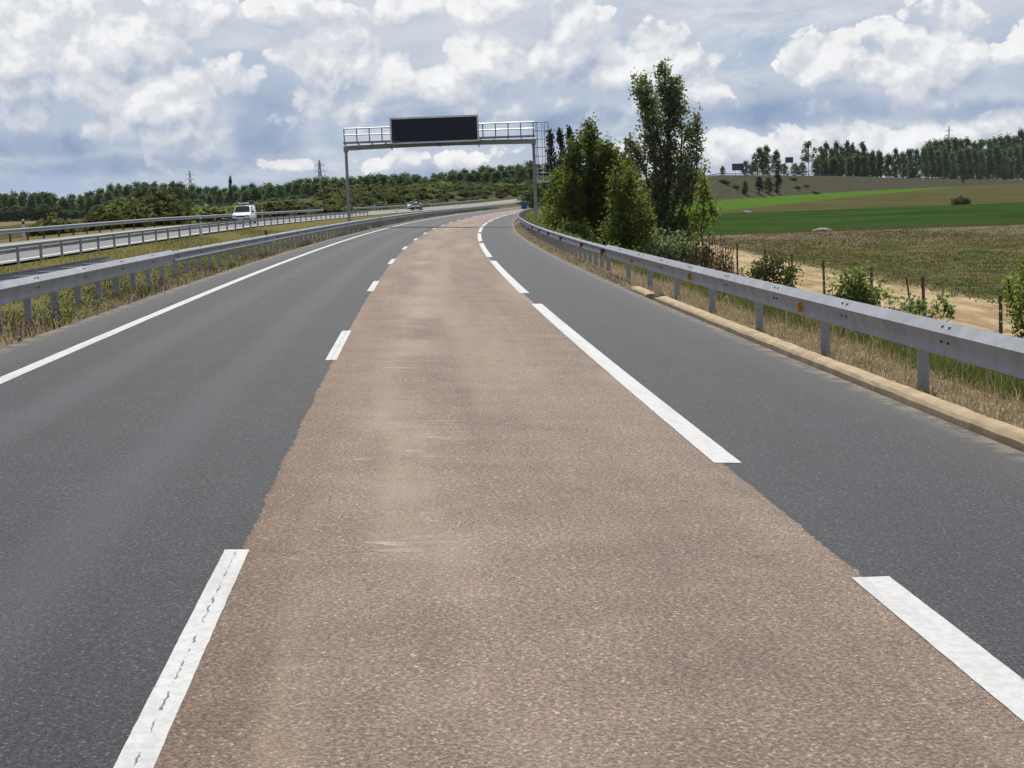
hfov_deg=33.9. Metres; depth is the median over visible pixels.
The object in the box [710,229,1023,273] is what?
weed flowers
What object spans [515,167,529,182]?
poplar tree
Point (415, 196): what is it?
shrub
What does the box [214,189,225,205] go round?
poplar tree
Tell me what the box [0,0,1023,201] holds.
sky
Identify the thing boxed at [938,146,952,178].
poplar tree
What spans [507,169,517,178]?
poplar tree
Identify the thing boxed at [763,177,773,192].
tree
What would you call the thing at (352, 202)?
shrub
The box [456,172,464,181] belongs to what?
poplar tree
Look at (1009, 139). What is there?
poplar tree
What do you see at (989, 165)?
poplar tree
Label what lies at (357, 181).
poplar tree
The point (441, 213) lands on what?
dead weeds
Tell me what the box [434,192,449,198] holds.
shrub
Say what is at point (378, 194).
shrub
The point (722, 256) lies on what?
dead plant
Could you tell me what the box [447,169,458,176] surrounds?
poplar tree
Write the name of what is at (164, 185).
poplar tree
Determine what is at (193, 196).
poplar tree
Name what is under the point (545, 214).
bush
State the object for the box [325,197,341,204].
shrub
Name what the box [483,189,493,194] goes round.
shrub
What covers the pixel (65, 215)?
bushy tree
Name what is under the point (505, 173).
poplar tree
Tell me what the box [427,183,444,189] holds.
shrub
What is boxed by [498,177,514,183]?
bushy tree
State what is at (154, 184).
poplar tree
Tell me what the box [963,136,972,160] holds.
poplar tree
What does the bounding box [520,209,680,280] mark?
weeds
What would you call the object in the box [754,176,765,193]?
tree
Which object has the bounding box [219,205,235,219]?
shrub
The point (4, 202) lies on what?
poplar tree
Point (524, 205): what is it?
roadside sign
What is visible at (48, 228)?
guard rail
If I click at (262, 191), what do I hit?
poplar tree
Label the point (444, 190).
shrub
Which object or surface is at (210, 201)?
poplar tree
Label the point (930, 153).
poplar tree
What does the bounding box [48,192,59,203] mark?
poplar tree
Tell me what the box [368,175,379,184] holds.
poplar tree
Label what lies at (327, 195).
shrub
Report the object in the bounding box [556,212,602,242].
bush
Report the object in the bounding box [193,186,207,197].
poplar tree
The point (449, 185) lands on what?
shrub
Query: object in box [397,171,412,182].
poplar tree
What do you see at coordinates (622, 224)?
leafy tree
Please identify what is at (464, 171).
poplar tree
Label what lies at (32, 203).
poplar tree
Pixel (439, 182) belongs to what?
shrub
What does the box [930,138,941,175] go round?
poplar tree
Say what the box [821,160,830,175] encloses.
poplar tree
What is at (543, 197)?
bushy tree
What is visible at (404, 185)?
shrub
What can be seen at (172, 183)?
poplar tree
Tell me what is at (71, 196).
poplar tree
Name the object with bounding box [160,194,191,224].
shrub
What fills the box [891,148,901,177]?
poplar tree
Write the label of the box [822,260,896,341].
bush
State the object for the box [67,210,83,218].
bushy tree
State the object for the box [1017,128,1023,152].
poplar tree
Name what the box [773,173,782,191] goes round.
tree
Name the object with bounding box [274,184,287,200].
poplar tree
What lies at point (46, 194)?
poplar tree
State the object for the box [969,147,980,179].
poplar tree
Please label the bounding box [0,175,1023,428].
ground
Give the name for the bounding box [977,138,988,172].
poplar tree
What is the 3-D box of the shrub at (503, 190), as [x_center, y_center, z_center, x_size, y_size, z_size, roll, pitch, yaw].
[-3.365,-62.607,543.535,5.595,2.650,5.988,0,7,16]
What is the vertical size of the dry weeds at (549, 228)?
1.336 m
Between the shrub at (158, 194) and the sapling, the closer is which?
the sapling
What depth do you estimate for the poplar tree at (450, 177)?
682.70 m
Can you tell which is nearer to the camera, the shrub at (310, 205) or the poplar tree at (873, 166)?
the shrub at (310, 205)
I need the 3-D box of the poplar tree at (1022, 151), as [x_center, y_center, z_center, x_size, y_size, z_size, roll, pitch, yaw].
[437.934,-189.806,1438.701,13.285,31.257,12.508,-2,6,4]
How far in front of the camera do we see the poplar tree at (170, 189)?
873.28 m
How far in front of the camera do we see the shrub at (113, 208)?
153.77 m
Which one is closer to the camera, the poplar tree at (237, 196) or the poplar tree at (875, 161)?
the poplar tree at (237, 196)
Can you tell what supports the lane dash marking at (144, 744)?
on the road at (464, 501)
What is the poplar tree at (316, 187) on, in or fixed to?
on the ground at (840, 203)
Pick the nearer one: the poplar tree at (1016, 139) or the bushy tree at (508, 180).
the bushy tree at (508, 180)
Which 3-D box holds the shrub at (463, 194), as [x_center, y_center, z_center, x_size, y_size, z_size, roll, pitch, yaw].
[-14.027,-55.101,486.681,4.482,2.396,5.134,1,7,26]
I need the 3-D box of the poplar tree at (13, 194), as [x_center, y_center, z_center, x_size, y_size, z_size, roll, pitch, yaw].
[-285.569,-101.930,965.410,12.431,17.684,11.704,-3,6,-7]
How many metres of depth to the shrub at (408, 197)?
414.25 m
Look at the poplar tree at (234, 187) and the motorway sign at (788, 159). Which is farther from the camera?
the motorway sign at (788, 159)
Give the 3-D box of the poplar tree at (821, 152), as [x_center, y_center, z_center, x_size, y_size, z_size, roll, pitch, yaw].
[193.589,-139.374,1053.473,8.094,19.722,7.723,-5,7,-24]
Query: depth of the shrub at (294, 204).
251.99 m
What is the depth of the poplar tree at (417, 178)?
718.49 m
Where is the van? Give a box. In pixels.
[231,203,256,223]
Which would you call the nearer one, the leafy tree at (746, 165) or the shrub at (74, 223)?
the shrub at (74, 223)
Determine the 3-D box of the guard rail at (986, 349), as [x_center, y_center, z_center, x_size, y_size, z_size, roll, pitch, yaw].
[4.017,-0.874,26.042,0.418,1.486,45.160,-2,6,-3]
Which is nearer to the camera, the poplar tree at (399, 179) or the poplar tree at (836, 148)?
the poplar tree at (399, 179)
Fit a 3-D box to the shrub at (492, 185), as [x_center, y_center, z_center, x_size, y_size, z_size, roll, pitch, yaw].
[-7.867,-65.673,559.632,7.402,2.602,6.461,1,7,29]
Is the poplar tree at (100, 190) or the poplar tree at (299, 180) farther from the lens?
the poplar tree at (100, 190)
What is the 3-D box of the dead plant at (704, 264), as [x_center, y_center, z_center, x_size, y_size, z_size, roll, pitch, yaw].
[7.117,-4.174,61.936,0.660,2.900,1.024,3,8,38]
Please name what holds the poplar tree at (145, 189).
on the ground at (840, 203)
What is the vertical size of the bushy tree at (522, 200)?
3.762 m
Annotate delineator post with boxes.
[22,219,24,239]
[199,217,202,235]
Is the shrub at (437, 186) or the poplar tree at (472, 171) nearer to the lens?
the shrub at (437, 186)
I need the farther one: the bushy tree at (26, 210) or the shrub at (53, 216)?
the bushy tree at (26, 210)
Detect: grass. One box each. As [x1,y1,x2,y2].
[0,228,327,305]
[515,223,700,298]
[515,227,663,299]
[551,246,1023,427]
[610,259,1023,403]
[742,299,1015,385]
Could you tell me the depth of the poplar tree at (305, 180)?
839.42 m
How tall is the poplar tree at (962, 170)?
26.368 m
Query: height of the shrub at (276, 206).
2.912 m
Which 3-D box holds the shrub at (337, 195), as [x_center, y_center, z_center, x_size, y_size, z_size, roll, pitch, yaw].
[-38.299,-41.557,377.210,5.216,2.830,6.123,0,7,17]
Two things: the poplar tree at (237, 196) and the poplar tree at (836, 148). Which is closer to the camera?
the poplar tree at (237, 196)
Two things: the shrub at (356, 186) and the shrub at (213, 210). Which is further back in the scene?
the shrub at (356, 186)
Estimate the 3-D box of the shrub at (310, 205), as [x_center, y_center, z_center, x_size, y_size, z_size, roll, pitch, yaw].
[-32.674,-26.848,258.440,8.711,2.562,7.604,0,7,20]
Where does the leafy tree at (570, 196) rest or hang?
on the ground at (840, 203)
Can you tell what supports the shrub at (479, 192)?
on the ground at (840, 203)
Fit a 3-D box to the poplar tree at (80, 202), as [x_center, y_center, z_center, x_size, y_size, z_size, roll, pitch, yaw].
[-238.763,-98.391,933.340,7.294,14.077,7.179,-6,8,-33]
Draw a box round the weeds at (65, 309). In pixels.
[0,229,352,342]
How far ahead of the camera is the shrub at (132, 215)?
152.42 m
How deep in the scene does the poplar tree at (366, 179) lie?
751.33 m
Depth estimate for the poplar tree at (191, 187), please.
913.79 m
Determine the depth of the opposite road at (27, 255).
119.65 m
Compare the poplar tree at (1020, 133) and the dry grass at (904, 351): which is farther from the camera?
the poplar tree at (1020, 133)
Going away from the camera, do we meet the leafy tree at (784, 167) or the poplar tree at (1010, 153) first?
the leafy tree at (784, 167)
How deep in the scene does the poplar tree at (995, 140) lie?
1526.33 m
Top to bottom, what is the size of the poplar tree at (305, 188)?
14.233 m
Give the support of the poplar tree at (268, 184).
on the ground at (840, 203)
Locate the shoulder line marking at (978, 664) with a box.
[478,212,1023,720]
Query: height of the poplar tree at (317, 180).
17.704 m
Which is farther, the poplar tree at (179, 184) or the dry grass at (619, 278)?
the poplar tree at (179, 184)
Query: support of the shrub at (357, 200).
on the ground at (840, 203)
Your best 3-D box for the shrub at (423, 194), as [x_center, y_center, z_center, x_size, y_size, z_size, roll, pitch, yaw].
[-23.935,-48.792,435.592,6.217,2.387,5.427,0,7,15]
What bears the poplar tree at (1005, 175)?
on the ground at (840, 203)
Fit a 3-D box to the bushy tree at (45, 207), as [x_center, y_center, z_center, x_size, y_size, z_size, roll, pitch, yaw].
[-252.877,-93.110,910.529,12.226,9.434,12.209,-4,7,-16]
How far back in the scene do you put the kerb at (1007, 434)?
18.42 m
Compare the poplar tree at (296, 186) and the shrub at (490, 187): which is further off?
the poplar tree at (296, 186)
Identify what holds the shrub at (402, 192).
on the ground at (840, 203)
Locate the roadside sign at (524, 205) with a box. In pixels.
[521,202,526,209]
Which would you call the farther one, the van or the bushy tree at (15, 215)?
the bushy tree at (15, 215)
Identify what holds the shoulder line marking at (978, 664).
on the road at (464, 501)
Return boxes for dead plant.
[682,250,698,265]
[690,244,707,267]
[691,232,713,286]
[698,242,717,269]
[707,232,723,292]
[711,242,735,291]
[712,247,726,271]
[713,235,731,293]
[721,248,734,297]
[725,250,741,299]
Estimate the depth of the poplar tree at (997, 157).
1387.50 m
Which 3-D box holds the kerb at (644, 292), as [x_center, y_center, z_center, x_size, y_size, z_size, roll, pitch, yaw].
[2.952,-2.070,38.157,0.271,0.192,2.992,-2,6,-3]
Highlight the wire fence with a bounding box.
[736,244,1002,373]
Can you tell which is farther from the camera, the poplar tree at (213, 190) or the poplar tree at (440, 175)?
the poplar tree at (213, 190)
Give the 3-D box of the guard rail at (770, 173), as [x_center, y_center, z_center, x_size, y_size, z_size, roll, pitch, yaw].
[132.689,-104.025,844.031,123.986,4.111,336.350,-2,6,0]
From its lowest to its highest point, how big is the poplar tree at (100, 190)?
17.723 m
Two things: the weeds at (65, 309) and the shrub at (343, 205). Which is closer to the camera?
the weeds at (65, 309)
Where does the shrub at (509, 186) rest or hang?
on the ground at (840, 203)
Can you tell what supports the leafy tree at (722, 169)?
on the ground at (840, 203)
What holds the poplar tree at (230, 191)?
on the ground at (840, 203)
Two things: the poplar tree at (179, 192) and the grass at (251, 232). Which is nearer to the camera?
the grass at (251, 232)
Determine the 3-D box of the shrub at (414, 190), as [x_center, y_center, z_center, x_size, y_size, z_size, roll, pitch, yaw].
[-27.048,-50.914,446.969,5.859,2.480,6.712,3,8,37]
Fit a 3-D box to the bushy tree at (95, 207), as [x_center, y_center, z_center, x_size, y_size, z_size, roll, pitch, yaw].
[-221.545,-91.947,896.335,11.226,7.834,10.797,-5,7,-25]
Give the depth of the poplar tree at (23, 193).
956.88 m
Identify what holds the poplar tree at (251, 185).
on the ground at (840, 203)
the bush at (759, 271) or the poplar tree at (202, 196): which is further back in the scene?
the poplar tree at (202, 196)
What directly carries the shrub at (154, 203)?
on the ground at (840, 203)
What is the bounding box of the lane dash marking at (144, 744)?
[113,209,518,767]
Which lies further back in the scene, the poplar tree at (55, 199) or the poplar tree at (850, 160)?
the poplar tree at (850, 160)
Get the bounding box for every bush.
[531,201,559,226]
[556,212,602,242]
[593,239,646,260]
[630,227,714,275]
[737,245,806,316]
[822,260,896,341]
[885,277,957,358]
[994,239,1023,385]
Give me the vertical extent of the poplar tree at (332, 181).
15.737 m
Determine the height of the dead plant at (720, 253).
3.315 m
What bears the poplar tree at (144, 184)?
on the ground at (840, 203)
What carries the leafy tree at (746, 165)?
on the ground at (840, 203)
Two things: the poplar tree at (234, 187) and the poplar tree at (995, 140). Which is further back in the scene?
the poplar tree at (995, 140)
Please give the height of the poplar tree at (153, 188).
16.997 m
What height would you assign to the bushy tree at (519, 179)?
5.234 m
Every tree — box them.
[0,193,10,221]
[0,206,15,221]
[5,194,20,221]
[6,205,25,221]
[7,191,17,206]
[17,190,28,219]
[17,194,27,219]
[17,206,32,220]
[26,192,45,220]
[26,194,37,220]
[26,208,43,220]
[35,193,42,219]
[35,204,54,219]
[39,191,55,216]
[47,206,66,218]
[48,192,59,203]
[50,195,59,218]
[57,198,72,218]
[59,210,75,217]
[66,193,78,212]
[67,197,79,217]
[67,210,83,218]
[76,194,86,218]
[81,191,94,210]
[81,209,92,218]
[83,196,94,210]
[89,204,100,213]
[91,193,104,207]
[94,188,103,200]
[101,190,112,204]
[103,183,114,198]
[111,187,121,197]
[114,183,123,193]
[121,185,130,196]
[131,180,142,190]
[138,182,149,188]
[140,185,148,196]
[148,180,158,191]
[148,186,157,192]
[157,183,166,188]
[166,181,177,191]
[166,185,173,195]
[172,180,186,192]
[172,186,186,200]
[182,188,195,199]
[183,199,193,207]
[184,183,196,201]
[186,191,199,204]
[189,199,205,206]
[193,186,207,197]
[196,194,207,201]
[203,186,210,194]
[205,193,214,204]
[207,186,224,205]
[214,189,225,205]
[220,187,227,195]
[222,191,232,204]
[228,175,233,204]
[231,184,240,197]
[232,191,240,203]
[239,190,250,202]
[240,184,248,200]
[245,182,257,199]
[246,186,263,201]
[259,188,266,201]
[261,182,278,193]
[261,184,278,201]
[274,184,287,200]
[284,181,292,195]
[286,195,297,199]
[287,181,301,197]
[291,177,302,193]
[296,183,311,198]
[299,194,309,198]
[300,177,310,186]
[308,176,319,195]
[309,182,320,197]
[319,175,330,189]
[320,178,328,188]
[323,177,343,188]
[336,180,345,188]
[344,176,354,187]
[351,178,364,185]
[362,175,371,185]
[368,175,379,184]
[378,174,387,185]
[386,177,396,185]
[395,174,404,186]
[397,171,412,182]
[404,176,413,184]
[411,174,422,184]
[429,177,440,182]
[435,172,447,179]
[446,174,459,181]
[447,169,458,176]
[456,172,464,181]
[457,168,468,177]
[462,173,474,182]
[469,168,480,181]
[471,171,484,183]
[477,165,489,173]
[481,171,492,182]
[483,166,496,180]
[488,171,503,183]
[497,164,505,181]
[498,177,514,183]
[500,165,513,174]
[500,170,512,183]
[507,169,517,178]
[511,163,528,175]
[511,177,525,183]
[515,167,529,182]
[515,194,528,205]
[521,184,540,207]
[523,160,537,175]
[526,167,532,179]
[527,175,551,209]
[536,167,544,180]
[537,167,561,206]
[538,172,578,209]
[540,112,641,245]
[543,126,557,175]
[555,127,566,169]
[564,125,574,173]
[594,155,665,253]
[620,57,715,283]
[720,166,725,174]
[740,160,751,174]
[741,180,749,193]
[749,161,758,174]
[752,147,768,174]
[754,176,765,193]
[760,144,773,174]
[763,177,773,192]
[770,149,782,173]
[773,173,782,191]
[780,163,788,174]
[787,163,800,175]
[797,162,807,175]
[799,140,818,175]
[810,159,820,175]
[813,156,823,175]
[817,146,826,175]
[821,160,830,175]
[822,141,831,174]
[827,148,835,175]
[828,156,840,175]
[833,140,840,175]
[836,154,846,175]
[838,144,847,172]
[843,138,854,175]
[845,156,855,175]
[849,141,857,175]
[853,154,861,176]
[855,150,862,172]
[858,141,868,175]
[859,155,869,176]
[867,151,878,176]
[871,149,877,176]
[876,151,885,176]
[883,152,896,177]
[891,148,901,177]
[897,150,909,177]
[905,148,919,177]
[912,148,924,178]
[919,145,930,178]
[920,139,935,177]
[925,144,937,178]
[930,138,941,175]
[934,148,944,178]
[938,139,947,176]
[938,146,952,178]
[943,135,956,173]
[948,151,959,178]
[950,136,959,167]
[954,148,968,178]
[957,138,965,165]
[961,147,975,179]
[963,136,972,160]
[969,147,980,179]
[970,139,979,176]
[975,150,986,179]
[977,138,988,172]
[983,138,996,168]
[984,146,995,179]
[992,136,999,173]
[992,143,1004,179]
[997,134,1008,164]
[999,148,1011,179]
[1004,133,1012,163]
[1004,148,1016,179]
[1011,135,1022,173]
[1012,143,1023,179]
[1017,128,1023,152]
[1017,144,1023,179]
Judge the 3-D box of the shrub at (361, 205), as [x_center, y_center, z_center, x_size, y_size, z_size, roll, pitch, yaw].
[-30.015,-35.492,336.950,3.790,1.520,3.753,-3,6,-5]
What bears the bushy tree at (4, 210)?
on the ground at (840, 203)
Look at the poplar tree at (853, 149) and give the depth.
1118.46 m
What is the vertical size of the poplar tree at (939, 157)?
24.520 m
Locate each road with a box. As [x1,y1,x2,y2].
[0,175,1023,767]
[0,176,1015,263]
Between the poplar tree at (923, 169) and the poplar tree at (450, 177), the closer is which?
the poplar tree at (450, 177)
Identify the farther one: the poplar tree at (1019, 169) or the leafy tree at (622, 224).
the poplar tree at (1019, 169)
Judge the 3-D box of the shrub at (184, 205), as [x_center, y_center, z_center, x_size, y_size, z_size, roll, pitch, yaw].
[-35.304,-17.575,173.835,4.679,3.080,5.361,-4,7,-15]
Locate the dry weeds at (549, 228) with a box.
[520,215,598,255]
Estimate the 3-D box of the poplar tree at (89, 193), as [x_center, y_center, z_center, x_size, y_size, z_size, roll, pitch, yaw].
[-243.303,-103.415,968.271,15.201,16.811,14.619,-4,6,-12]
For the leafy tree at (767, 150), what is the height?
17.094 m
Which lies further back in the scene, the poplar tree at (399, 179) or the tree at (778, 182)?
the tree at (778, 182)
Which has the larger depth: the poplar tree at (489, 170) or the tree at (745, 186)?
the poplar tree at (489, 170)
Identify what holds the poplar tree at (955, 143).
on the ground at (840, 203)
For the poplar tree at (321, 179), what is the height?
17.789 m
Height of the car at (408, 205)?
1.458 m
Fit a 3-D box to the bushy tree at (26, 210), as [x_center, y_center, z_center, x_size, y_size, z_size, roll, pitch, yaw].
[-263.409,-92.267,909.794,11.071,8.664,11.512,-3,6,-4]
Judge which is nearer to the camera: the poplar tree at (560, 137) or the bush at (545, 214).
the bush at (545, 214)
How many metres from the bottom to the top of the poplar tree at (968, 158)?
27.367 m
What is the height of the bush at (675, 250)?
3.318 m
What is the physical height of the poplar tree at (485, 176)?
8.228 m
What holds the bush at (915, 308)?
on the ground at (840, 203)
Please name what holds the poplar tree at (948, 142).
on the ground at (840, 203)
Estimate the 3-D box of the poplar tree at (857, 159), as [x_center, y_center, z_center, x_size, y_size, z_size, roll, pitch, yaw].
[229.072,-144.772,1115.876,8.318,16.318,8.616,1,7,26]
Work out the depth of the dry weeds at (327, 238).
96.24 m
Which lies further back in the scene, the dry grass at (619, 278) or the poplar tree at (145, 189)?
the poplar tree at (145, 189)
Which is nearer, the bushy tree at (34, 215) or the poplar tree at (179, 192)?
the poplar tree at (179, 192)
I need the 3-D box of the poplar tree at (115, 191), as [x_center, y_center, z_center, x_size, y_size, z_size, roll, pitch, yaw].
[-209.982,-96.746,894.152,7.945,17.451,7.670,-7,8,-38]
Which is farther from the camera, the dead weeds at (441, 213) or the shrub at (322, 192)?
the shrub at (322, 192)
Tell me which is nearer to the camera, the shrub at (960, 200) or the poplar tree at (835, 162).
the shrub at (960, 200)
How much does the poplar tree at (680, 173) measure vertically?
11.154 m
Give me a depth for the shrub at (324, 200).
369.68 m
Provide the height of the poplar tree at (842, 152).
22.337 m
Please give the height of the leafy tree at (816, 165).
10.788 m
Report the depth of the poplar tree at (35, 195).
957.72 m
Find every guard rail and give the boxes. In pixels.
[0,199,484,241]
[0,210,367,263]
[0,250,174,332]
[172,209,454,278]
[454,204,519,213]
[518,209,610,269]
[604,245,1023,391]
[705,173,829,176]
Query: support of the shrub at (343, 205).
on the ground at (840, 203)
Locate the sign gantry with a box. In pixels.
[343,115,549,227]
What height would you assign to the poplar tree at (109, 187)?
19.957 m
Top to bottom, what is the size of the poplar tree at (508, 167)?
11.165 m
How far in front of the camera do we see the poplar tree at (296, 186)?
800.45 m
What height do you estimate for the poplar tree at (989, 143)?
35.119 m
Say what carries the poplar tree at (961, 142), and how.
on the ground at (840, 203)
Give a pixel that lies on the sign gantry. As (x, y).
(428, 131)
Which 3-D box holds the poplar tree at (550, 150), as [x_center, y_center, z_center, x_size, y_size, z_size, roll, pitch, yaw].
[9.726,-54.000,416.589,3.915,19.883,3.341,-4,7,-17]
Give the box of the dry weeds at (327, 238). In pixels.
[290,212,455,243]
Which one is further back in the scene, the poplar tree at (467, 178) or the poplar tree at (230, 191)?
the poplar tree at (230, 191)
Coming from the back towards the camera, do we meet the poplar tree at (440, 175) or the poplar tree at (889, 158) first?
the poplar tree at (889, 158)
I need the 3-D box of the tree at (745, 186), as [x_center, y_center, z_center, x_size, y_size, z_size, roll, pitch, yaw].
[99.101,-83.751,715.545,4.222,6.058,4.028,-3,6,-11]
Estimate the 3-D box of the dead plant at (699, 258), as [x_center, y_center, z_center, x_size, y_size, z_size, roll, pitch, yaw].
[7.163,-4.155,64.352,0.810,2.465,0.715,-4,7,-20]
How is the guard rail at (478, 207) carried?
on the ground at (840, 203)
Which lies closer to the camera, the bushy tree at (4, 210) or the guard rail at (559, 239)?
the guard rail at (559, 239)
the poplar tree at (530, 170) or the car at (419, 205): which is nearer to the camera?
the car at (419, 205)
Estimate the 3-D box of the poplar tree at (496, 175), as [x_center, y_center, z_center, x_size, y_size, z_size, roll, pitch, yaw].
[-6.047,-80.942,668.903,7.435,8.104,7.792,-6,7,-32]
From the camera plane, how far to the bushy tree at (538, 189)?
297.70 m
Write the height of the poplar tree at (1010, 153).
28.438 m
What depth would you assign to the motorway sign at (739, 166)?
793.95 m
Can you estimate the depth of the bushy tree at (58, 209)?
909.03 m
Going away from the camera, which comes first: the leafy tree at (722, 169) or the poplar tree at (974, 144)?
the leafy tree at (722, 169)
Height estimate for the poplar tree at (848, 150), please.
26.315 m
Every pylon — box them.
[185,170,194,184]
[314,160,324,181]
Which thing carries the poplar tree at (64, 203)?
on the ground at (840, 203)
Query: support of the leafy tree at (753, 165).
on the ground at (840, 203)
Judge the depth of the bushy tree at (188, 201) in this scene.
859.93 m
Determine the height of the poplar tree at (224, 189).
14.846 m
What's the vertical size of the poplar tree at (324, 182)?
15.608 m
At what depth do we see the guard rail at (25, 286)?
32.26 m
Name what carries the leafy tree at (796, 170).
on the ground at (840, 203)
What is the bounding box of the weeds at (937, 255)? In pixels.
[700,226,1023,304]
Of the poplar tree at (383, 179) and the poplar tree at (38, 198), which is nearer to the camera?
the poplar tree at (383, 179)
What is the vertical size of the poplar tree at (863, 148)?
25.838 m
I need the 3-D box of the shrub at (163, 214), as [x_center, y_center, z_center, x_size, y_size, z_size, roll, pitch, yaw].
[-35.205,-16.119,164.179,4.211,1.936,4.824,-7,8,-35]
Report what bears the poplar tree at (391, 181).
on the ground at (840, 203)
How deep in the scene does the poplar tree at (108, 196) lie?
901.46 m
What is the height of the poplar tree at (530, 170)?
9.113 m
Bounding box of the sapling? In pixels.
[686,157,722,286]
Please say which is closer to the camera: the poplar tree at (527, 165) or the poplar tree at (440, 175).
the poplar tree at (527, 165)
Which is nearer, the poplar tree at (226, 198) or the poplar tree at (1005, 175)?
the poplar tree at (226, 198)
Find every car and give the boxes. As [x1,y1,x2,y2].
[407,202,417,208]
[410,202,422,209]
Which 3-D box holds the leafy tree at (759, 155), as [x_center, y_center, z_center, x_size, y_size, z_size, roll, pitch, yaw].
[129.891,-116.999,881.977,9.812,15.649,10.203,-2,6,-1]
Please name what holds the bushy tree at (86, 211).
on the ground at (840, 203)
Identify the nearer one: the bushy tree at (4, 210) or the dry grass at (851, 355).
the dry grass at (851, 355)
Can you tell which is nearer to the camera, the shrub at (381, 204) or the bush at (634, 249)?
the bush at (634, 249)
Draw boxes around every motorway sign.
[732,163,742,170]
[785,157,792,162]
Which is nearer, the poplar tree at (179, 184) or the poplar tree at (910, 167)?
the poplar tree at (179, 184)
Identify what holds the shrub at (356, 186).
on the ground at (840, 203)
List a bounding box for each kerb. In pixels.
[629,286,654,298]
[654,296,1023,451]
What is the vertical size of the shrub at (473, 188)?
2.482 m
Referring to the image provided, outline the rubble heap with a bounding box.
[812,228,831,231]
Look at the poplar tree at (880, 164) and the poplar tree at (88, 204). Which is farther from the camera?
the poplar tree at (880, 164)
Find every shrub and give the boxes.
[22,212,77,237]
[59,218,82,232]
[80,206,125,231]
[93,196,157,225]
[96,201,138,225]
[105,187,172,225]
[118,209,150,227]
[133,189,188,224]
[151,210,174,225]
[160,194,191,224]
[176,200,192,223]
[190,204,233,222]
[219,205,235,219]
[254,201,296,216]
[256,210,270,217]
[263,199,315,214]
[298,201,322,213]
[311,183,345,199]
[312,206,346,213]
[319,204,357,210]
[321,197,344,202]
[322,191,354,200]
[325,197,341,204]
[330,194,351,198]
[338,196,358,205]
[341,184,363,189]
[349,189,368,195]
[354,198,361,204]
[355,203,370,209]
[359,197,373,206]
[360,190,384,200]
[361,185,375,193]
[371,201,387,208]
[383,196,398,204]
[390,186,412,195]
[399,183,411,188]
[403,193,418,198]
[403,194,415,201]
[404,188,419,192]
[407,185,429,193]
[413,191,431,199]
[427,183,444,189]
[428,187,437,194]
[434,179,445,184]
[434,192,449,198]
[439,187,452,193]
[439,196,448,201]
[440,181,454,191]
[445,191,455,198]
[453,181,470,190]
[455,190,471,196]
[466,185,476,190]
[468,191,477,196]
[471,189,483,194]
[481,183,498,187]
[482,184,493,190]
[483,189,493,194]
[494,186,509,193]
[503,185,513,188]
[718,179,727,182]
[950,195,972,204]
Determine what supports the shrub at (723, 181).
on the ground at (840, 203)
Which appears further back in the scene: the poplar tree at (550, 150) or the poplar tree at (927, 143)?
the poplar tree at (927, 143)
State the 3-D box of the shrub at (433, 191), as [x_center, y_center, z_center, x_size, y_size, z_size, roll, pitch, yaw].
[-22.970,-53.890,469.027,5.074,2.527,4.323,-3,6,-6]
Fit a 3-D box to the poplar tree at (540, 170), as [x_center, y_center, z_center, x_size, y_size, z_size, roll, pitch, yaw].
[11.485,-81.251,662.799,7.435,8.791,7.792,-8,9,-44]
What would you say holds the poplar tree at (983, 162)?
on the ground at (840, 203)
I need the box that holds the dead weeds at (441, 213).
[330,207,500,233]
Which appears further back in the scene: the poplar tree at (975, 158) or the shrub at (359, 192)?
the poplar tree at (975, 158)
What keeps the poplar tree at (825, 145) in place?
on the ground at (840, 203)
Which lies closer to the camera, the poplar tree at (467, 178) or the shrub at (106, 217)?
the shrub at (106, 217)
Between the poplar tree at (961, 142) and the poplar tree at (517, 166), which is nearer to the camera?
the poplar tree at (517, 166)
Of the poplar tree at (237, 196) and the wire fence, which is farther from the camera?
the poplar tree at (237, 196)
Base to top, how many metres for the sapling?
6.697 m

